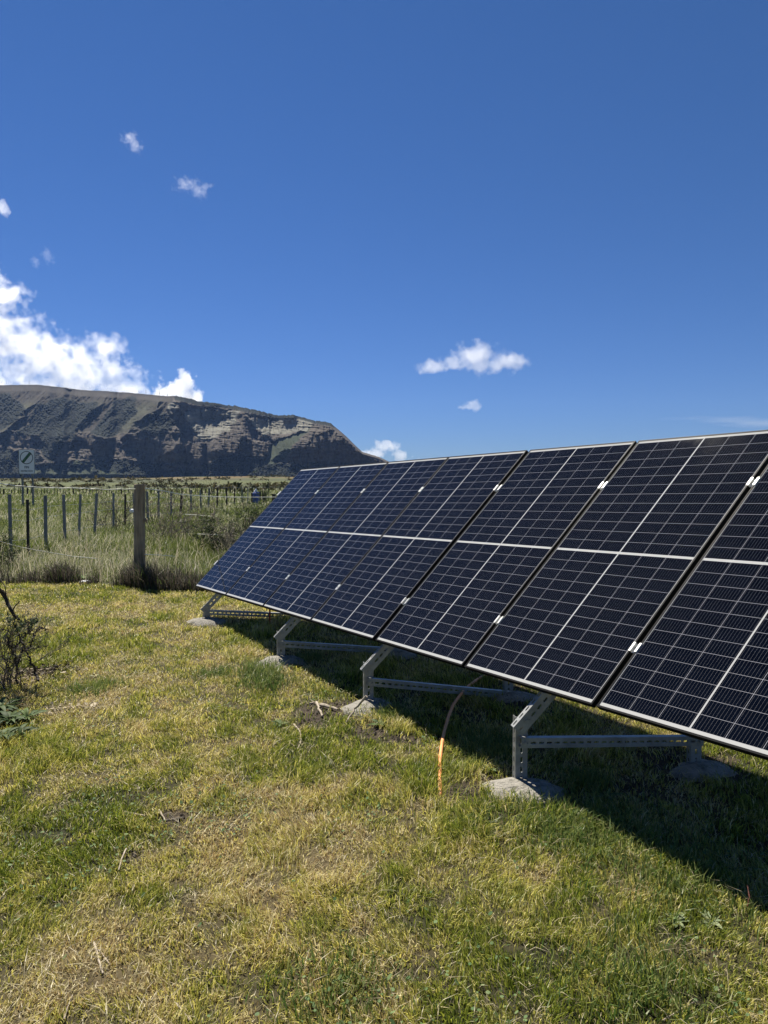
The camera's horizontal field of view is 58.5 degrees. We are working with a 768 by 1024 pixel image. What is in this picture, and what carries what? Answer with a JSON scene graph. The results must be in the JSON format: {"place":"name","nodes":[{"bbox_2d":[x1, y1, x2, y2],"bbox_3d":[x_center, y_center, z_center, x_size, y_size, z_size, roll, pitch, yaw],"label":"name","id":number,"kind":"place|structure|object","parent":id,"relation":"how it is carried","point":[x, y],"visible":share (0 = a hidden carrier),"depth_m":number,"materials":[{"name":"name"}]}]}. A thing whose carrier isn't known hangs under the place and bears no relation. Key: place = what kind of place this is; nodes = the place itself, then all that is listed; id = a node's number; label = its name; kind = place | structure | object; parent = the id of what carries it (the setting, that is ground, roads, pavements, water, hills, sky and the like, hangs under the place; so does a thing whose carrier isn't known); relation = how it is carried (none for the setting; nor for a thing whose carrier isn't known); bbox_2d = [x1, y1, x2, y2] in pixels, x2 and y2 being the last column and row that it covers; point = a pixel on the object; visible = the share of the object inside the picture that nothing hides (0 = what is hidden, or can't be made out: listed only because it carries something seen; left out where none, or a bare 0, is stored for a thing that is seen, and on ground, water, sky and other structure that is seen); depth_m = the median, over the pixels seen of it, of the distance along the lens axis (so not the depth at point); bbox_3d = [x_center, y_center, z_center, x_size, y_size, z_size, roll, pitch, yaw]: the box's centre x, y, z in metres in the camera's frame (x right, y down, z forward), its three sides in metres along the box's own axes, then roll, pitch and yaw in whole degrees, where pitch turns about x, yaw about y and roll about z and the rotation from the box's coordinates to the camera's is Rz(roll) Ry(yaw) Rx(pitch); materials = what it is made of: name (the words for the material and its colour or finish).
{"place":"outdoors","nodes":[
{"label":"outdoors","id":0,"kind":"place"},
{"bbox_2d":[0,487,282,582],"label":"field grass","id":1,"kind":"structure","parent":0,"point":[54,521],"depth_m":19.37,"materials":[{"name":"green plant"}]},
{"bbox_2d":[0,385,388,478],"bbox_3d":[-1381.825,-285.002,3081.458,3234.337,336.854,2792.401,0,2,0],"label":"mountain","id":2,"kind":"structure","parent":0,"point":[65,433],"depth_m":1843.80,"materials":[{"name":"grey stone"}]},
{"bbox_2d":[253,489,259,504],"bbox_3d":[-6.721,-0.713,36.002,0.366,1.040,0.369,0,2,0],"label":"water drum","id":3,"kind":"object","parent":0,"point":[256,499],"visible":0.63,"depth_m":35.86,"materials":[{"name":"blue plastic"}]},
{"bbox_2d":[0,476,767,1023],"bbox_3d":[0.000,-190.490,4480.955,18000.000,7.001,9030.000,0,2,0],"label":"ground","id":4,"kind":"structure","parent":0,"point":[310,858],"depth_m":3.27,"materials":[{"name":"green plant"}]},
{"bbox_2d":[0,727,19,738],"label":"broadleaf weed","id":5,"kind":"object","parent":4,"relation":"on","point":[9,731],"visible":0.77,"depth_m":4.86,"materials":[{"name":"green plant"}]},
{"bbox_2d":[0,520,28,565],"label":"shrub","id":6,"kind":"object","parent":4,"relation":"on","point":[5,540],"visible":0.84,"depth_m":13.03,"materials":[{"name":"green plant"}]},
{"bbox_2d":[0,710,28,723],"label":"broadleaf weed","id":7,"kind":"object","parent":4,"relation":"on","point":[7,719],"visible":0.98,"depth_m":5.13,"materials":[{"name":"green plant"}]},
{"bbox_2d":[0,697,30,712],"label":"broadleaf weed","id":8,"kind":"object","parent":4,"relation":"on","point":[6,706],"visible":0.97,"depth_m":5.36,"materials":[{"name":"green plant"}]},
{"bbox_2d":[0,723,38,737],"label":"broadleaf weed","id":9,"kind":"object","parent":4,"relation":"on","point":[22,727],"visible":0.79,"depth_m":4.90,"materials":[{"name":"green plant"}]},
{"bbox_2d":[18,449,34,505],"bbox_3d":[-17.684,-1.553,34.003,0.794,3.100,0.090,0,2,0],"label":"road sign","id":10,"kind":"object","parent":4,"relation":"on","point":[26,461],"visible":0.98,"depth_m":33.93,"materials":[{"name":"white metal"}]},
{"bbox_2d":[0,577,55,692],"bbox_3d":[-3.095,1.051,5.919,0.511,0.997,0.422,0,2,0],"label":"thorny shrub","id":11,"kind":"object","parent":4,"relation":"on","point":[12,612],"visible":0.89,"depth_m":5.89,"materials":[{"name":"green plant"}]},
{"bbox_2d":[9,708,47,720],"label":"broadleaf weed","id":12,"kind":"object","parent":4,"relation":"on","point":[26,711],"visible":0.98,"depth_m":5.23,"materials":[{"name":"green plant"}]},
{"bbox_2d":[0,660,86,688],"bbox_3d":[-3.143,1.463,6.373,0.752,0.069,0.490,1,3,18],"label":"grass","id":13,"kind":"structure","parent":4,"relation":"on","point":[54,667],"depth_m":6.38,"materials":[{"name":"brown plant"}]},
{"bbox_2d":[0,583,89,684],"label":"shrub","id":14,"kind":"object","parent":4,"relation":"on","point":[60,646],"visible":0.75,"depth_m":6.00,"materials":[{"name":"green plant"}]},
{"bbox_2d":[0,541,95,558],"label":"fence wire","id":15,"kind":"object","parent":4,"relation":"on","point":[45,551],"visible":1,"depth_m":9.85,"materials":[{"name":"grey metal"}]},
{"bbox_2d":[63,994,72,1019],"bbox_3d":[-1.112,1.744,2.414,0.008,0.008,0.113,0,2,-11],"label":"stick","id":16,"kind":"object","parent":4,"relation":"on","point":[67,1007],"visible":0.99,"depth_m":2.41,"materials":[{"name":"beige wood"}]},
{"bbox_2d":[46,697,120,714],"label":"straw tuft","id":17,"kind":"object","parent":4,"relation":"on","point":[84,704],"visible":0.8,"depth_m":5.40,"materials":[{"name":"beige plant"}]},
{"bbox_2d":[88,941,103,973],"bbox_3d":[-1.125,1.725,2.661,0.041,0.027,0.206,-1,3,-31],"label":"stick","id":18,"kind":"object","parent":4,"relation":"on","point":[98,959],"visible":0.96,"depth_m":2.66,"materials":[{"name":"beige wood"}]},
{"bbox_2d":[72,484,133,528],"bbox_3d":[-7.995,-0.068,19.891,1.872,1.500,2.167,-1,3,-22],"label":"shrub","id":19,"kind":"object","parent":4,"relation":"on","point":[109,513],"visible":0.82,"depth_m":20.02,"materials":[{"name":"green plant"}]},
{"bbox_2d":[0,523,234,592],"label":"dead weeds","id":20,"kind":"object","parent":4,"relation":"on","point":[148,577],"visible":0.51,"depth_m":11.34,"materials":[{"name":"green plant"}]},
{"bbox_2d":[101,458,135,526],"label":"shrub","id":21,"kind":"object","parent":4,"relation":"on","point":[129,494],"visible":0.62,"depth_m":21.17,"materials":[{"name":"green plant"}]},
{"bbox_2d":[118,848,126,870],"bbox_3d":[-1.265,1.676,3.313,0.012,0.011,0.185,0,2,-9],"label":"stick","id":22,"kind":"object","parent":4,"relation":"on","point":[122,858],"visible":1,"depth_m":3.31,"materials":[{"name":"beige wood"}]},
{"bbox_2d":[0,484,275,494],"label":"fence","id":23,"kind":"object","parent":4,"relation":"on","point":[227,487],"visible":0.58,"depth_m":67.91,"materials":[{"name":"metal"}]},
{"bbox_2d":[8,487,268,556],"bbox_3d":[-7.777,-0.333,30.042,0.186,1.456,31.804,0,2,0],"label":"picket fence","id":24,"kind":"object","parent":4,"relation":"on","point":[45,535],"visible":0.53,"depth_m":17.50,"materials":[{"name":"wood"}]},
{"bbox_2d":[133,484,147,571],"bbox_3d":[-4.002,0.397,11.268,0.266,1.705,0.188,0,2,0],"label":"wooden fence post","id":25,"kind":"object","parent":4,"relation":"on","point":[140,519],"visible":0.77,"depth_m":11.19,"materials":[{"name":"brown wood"}]},
{"bbox_2d":[0,483,128,489],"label":"fence wire","id":26,"kind":"object","parent":25,"relation":"attached to","point":[61,488],"visible":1,"depth_m":9.89,"materials":[{"name":"grey metal"}]},
{"bbox_2d":[145,488,257,497],"bbox_3d":[-3.596,-0.399,15.075,0.470,0.316,7.963,0,2,7],"label":"fence wire","id":27,"kind":"object","parent":25,"relation":"attached to","point":[195,495],"visible":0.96,"depth_m":14.03,"materials":[{"name":"grey metal"}]},
{"bbox_2d":[0,474,294,493],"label":"scrub","id":28,"kind":"object","parent":4,"relation":"on","point":[235,484],"visible":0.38,"depth_m":158.64,"materials":[{"name":"green plant"}]},
{"bbox_2d":[114,484,204,539],"bbox_3d":[-5.330,0.061,17.002,1.968,1.593,2.144,-2,3,-40],"label":"shrub","id":29,"kind":"object","parent":4,"relation":"on","point":[164,524],"visible":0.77,"depth_m":17.12,"materials":[{"name":"green plant"}]},
{"bbox_2d":[165,815,183,821],"bbox_3d":[-1.144,1.662,3.736,0.100,0.029,0.039,-1,3,-19],"label":"stick","id":30,"kind":"object","parent":4,"relation":"on","point":[172,819],"visible":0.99,"depth_m":3.72,"materials":[{"name":"brown wood"}]},
{"bbox_2d":[148,487,203,517],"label":"shrub","id":31,"kind":"object","parent":4,"relation":"on","point":[172,502],"visible":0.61,"depth_m":25.05,"materials":[{"name":"green plant"}]},
{"bbox_2d":[150,483,218,533],"bbox_3d":[-5.312,0.115,18.425,1.837,1.888,2.231,-1,3,-19],"label":"shrub","id":32,"kind":"object","parent":4,"relation":"on","point":[186,518],"visible":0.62,"depth_m":18.60,"materials":[{"name":"green plant"}]},
{"bbox_2d":[168,473,226,521],"bbox_3d":[-5.825,-0.334,21.794,1.640,1.801,1.687,1,3,22],"label":"shrub","id":33,"kind":"object","parent":4,"relation":"on","point":[206,499],"visible":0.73,"depth_m":21.83,"materials":[{"name":"green plant"}]},
{"bbox_2d":[174,497,231,545],"bbox_3d":[-4.125,0.273,16.020,1.454,1.292,1.241,1,3,21],"label":"shrub","id":34,"kind":"object","parent":4,"relation":"on","point":[202,531],"visible":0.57,"depth_m":15.97,"materials":[{"name":"green plant"}]},
{"bbox_2d":[186,617,225,625],"bbox_3d":[-2.204,1.349,8.461,0.609,0.094,0.447,0,2,0],"label":"concrete footing","id":35,"kind":"object","parent":4,"relation":"on","point":[201,621],"visible":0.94,"depth_m":8.37,"materials":[{"name":"grey concrete"}]},
{"bbox_2d":[201,593,285,617],"bbox_3d":[-1.550,0.547,8.641,1.486,1.640,0.098,-1,2,-13],"label":"support frame","id":36,"kind":"object","parent":35,"relation":"on","point":[206,608],"visible":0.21,"depth_m":8.54,"materials":[{"name":"metal"}]},
{"bbox_2d":[186,513,247,550],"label":"shrub","id":37,"kind":"object","parent":4,"relation":"on","point":[208,527],"visible":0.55,"depth_m":15.13,"materials":[{"name":"green plant"}]},
{"bbox_2d":[202,501,256,552],"bbox_3d":[-3.086,0.399,14.420,1.284,1.231,1.574,1,3,31],"label":"shrub","id":38,"kind":"object","parent":4,"relation":"on","point":[227,536],"visible":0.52,"depth_m":14.30,"materials":[{"name":"green plant"}]},
{"bbox_2d":[217,487,269,532],"bbox_3d":[-3.562,0.055,18.256,1.569,1.451,1.875,0,2,0],"label":"shrub","id":39,"kind":"object","parent":4,"relation":"on","point":[256,513],"visible":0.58,"depth_m":17.95,"materials":[{"name":"green plant"}]},
{"bbox_2d":[230,470,287,523],"bbox_3d":[-3.274,-0.207,19.846,2.978,2.020,2.104,1,3,21],"label":"shrub","id":40,"kind":"object","parent":4,"relation":"on","point":[255,498],"visible":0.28,"depth_m":19.97,"materials":[{"name":"green plant"}]},
{"bbox_2d":[271,719,287,725],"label":"broadleaf weed","id":41,"kind":"object","parent":4,"relation":"on","point":[278,721],"visible":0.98,"depth_m":5.06,"materials":[{"name":"green plant"}]},
{"bbox_2d":[257,655,306,667],"bbox_3d":[-1.018,1.466,6.750,0.589,0.091,0.425,-1,3,-24],"label":"concrete footing","id":42,"kind":"object","parent":4,"relation":"on","point":[284,658],"visible":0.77,"depth_m":6.68,"materials":[{"name":"grey concrete"}]},
{"bbox_2d":[274,616,400,655],"bbox_3d":[-0.365,0.610,6.912,1.486,1.716,0.098,-1,2,-13],"label":"support frame","id":43,"kind":"object","parent":42,"relation":"on","point":[280,635],"visible":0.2,"depth_m":6.81,"materials":[{"name":"metal"}]},
{"bbox_2d":[293,723,301,749],"bbox_3d":[-0.609,1.574,4.824,0.058,0.032,0.458,0,2,-9],"label":"stick","id":44,"kind":"object","parent":4,"relation":"on","point":[299,732],"visible":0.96,"depth_m":4.88,"materials":[{"name":"beige wood"}]},
{"bbox_2d":[315,701,322,716],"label":"stick","id":45,"kind":"object","parent":4,"relation":"on","point":[318,706],"visible":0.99,"depth_m":5.36,"materials":[{"name":"beige wood"}]},
{"bbox_2d":[319,703,337,710],"bbox_3d":[-0.439,1.534,5.415,0.189,0.040,0.030,2,3,37],"label":"stick","id":46,"kind":"object","parent":4,"relation":"on","point":[326,705],"visible":0.98,"depth_m":5.41,"materials":[{"name":"beige wood"}]},
{"bbox_2d":[345,695,367,722],"bbox_3d":[-0.221,1.470,5.147,0.181,0.194,0.095,-1,3,-23],"label":"stick","id":47,"kind":"object","parent":4,"relation":"on","point":[359,704],"visible":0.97,"depth_m":5.14,"materials":[{"name":"brown wood"}]},
{"bbox_2d":[340,698,393,716],"bbox_3d":[-0.125,1.542,5.442,0.516,0.093,0.509,0,2,0],"label":"concrete footing","id":48,"kind":"object","parent":4,"relation":"on","point":[371,704],"visible":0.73,"depth_m":5.37,"materials":[{"name":"grey concrete"}]},
{"bbox_2d":[368,719,388,725],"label":"broadleaf weed","id":49,"kind":"object","parent":4,"relation":"on","point":[379,721],"visible":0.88,"depth_m":5.05,"materials":[{"name":"green plant"}]},
{"bbox_2d":[0,613,766,1023],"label":"clover","id":50,"kind":"object","parent":4,"relation":"on","point":[730,1011],"visible":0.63,"depth_m":3.37,"materials":[{"name":"green plant"}]},
{"bbox_2d":[382,650,415,659],"bbox_3d":[0.173,1.457,7.044,0.483,0.074,0.381,-2,3,-39],"label":"concrete footing","id":51,"kind":"object","parent":4,"relation":"on","point":[402,653],"visible":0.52,"depth_m":6.95,"materials":[{"name":"grey concrete"}]},
{"bbox_2d":[39,614,765,866],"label":"soil crumbs","id":52,"kind":"object","parent":4,"relation":"on","point":[300,724],"visible":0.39,"depth_m":4.41,"materials":[{"name":"brown soil"}]},
{"bbox_2d":[438,675,486,797],"bbox_3d":[0.596,1.549,5.213,0.202,0.114,2.559,1,3,16],"label":"conduit","id":53,"kind":"object","parent":4,"relation":"on","point":[447,722],"visible":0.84,"depth_m":4.92,"materials":[{"name":"orange plastic"}]},
{"bbox_2d":[479,764,495,771],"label":"broadleaf weed","id":54,"kind":"object","parent":4,"relation":"on","point":[494,769],"visible":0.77,"depth_m":4.32,"materials":[{"name":"green plant"}]},
{"bbox_2d":[490,690,535,702],"bbox_3d":[1.083,1.538,5.727,0.512,0.073,0.386,0,2,0],"label":"concrete footing","id":55,"kind":"object","parent":4,"relation":"on","point":[511,697],"visible":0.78,"depth_m":5.66,"materials":[{"name":"grey concrete"}]},
{"bbox_2d":[360,644,512,699],"bbox_3d":[0.534,0.669,5.600,1.486,1.796,0.098,-1,2,-13],"label":"support frame","id":56,"kind":"object","parent":55,"relation":"on","point":[369,666],"visible":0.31,"depth_m":5.50,"materials":[{"name":"metal"}]},
{"bbox_2d":[482,777,566,808],"bbox_3d":[0.830,1.640,4.051,0.590,0.092,0.450,0,2,0],"label":"concrete footing","id":57,"kind":"object","parent":4,"relation":"on","point":[508,784],"visible":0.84,"depth_m":4.01,"materials":[{"name":"grey concrete"}]},
{"bbox_2d":[511,691,703,777],"bbox_3d":[1.480,0.709,4.220,1.486,1.835,0.098,-1,2,-13],"label":"support frame","id":58,"kind":"object","parent":57,"relation":"on","point":[524,722],"visible":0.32,"depth_m":4.13,"materials":[{"name":"metal"}]},
{"bbox_2d":[661,910,688,927],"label":"broadleaf weed","id":59,"kind":"object","parent":4,"relation":"on","point":[680,917],"visible":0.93,"depth_m":2.89,"materials":[{"name":"green plant"}]},
{"bbox_2d":[662,1001,697,1021],"bbox_3d":[1.037,1.748,2.404,0.191,0.011,0.010,-1,3,-31],"label":"stick","id":60,"kind":"object","parent":4,"relation":"on","point":[669,1016],"visible":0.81,"depth_m":2.39,"materials":[{"name":"beige wood"}]},
{"bbox_2d":[669,759,736,782],"bbox_3d":[2.010,1.631,4.353,0.543,0.074,0.332,-1,3,-28],"label":"concrete footing","id":61,"kind":"object","parent":4,"relation":"on","point":[717,766],"visible":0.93,"depth_m":4.29,"materials":[{"name":"grey concrete"}]},
{"bbox_2d":[696,910,724,928],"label":"broadleaf weed","id":62,"kind":"object","parent":4,"relation":"on","point":[713,921],"visible":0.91,"depth_m":2.88,"materials":[{"name":"green plant"}]},
{"bbox_2d":[0,0,767,461],"label":"sky","id":63,"kind":"structure","parent":0,"point":[413,229],"materials":[{"name":"blue"}]},
{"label":"rail","id":64,"kind":"object","parent":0,"visible":0},
{"bbox_2d":[195,466,339,595],"bbox_3d":[-1.497,0.207,8.764,1.695,1.582,1.061,-1,3,-21],"label":"solar panel","id":65,"kind":"object","parent":64,"relation":"attached to","point":[255,540],"visible":0.98,"depth_m":8.72,"materials":[{"name":"blue glass"}]},
{"bbox_2d":[226,462,387,607],"bbox_3d":[-0.898,0.221,7.886,1.695,1.582,1.042,-1,3,-21],"label":"solar panel","id":66,"kind":"object","parent":64,"relation":"attached to","point":[272,568],"visible":0.98,"depth_m":7.85,"materials":[{"name":"blue glass"}]},
{"bbox_2d":[263,457,448,621],"bbox_3d":[-0.303,0.233,7.016,1.695,1.582,1.042,-1,3,-21],"label":"solar panel","id":67,"kind":"object","parent":64,"relation":"on","point":[320,573],"visible":0.97,"depth_m":6.97,"materials":[{"name":"blue glass"}]},
{"bbox_2d":[310,450,527,640],"bbox_3d":[0.298,0.247,6.131,1.695,1.582,1.072,-1,3,-21],"label":"solar panel","id":68,"kind":"object","parent":64,"relation":"on","point":[369,598],"visible":0.98,"depth_m":6.08,"materials":[{"name":"blue glass"}]},
{"bbox_2d":[375,441,636,668],"bbox_3d":[0.909,0.259,5.242,1.695,1.582,1.058,-1,3,-21],"label":"solar panel","id":69,"kind":"object","parent":64,"relation":"on","point":[467,592],"visible":0.98,"depth_m":5.18,"materials":[{"name":"blue glass"}]},
{"bbox_2d":[464,430,767,707],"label":"solar panel","id":70,"kind":"object","parent":64,"relation":"on","point":[585,610],"visible":1,"depth_m":4.29,"materials":[{"name":"blue glass"}]},
{"bbox_2d":[596,465,767,759],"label":"solar panel","id":71,"kind":"object","parent":64,"relation":"on","point":[696,666],"visible":1,"depth_m":3.53,"materials":[{"name":"blue glass"}]}
]}

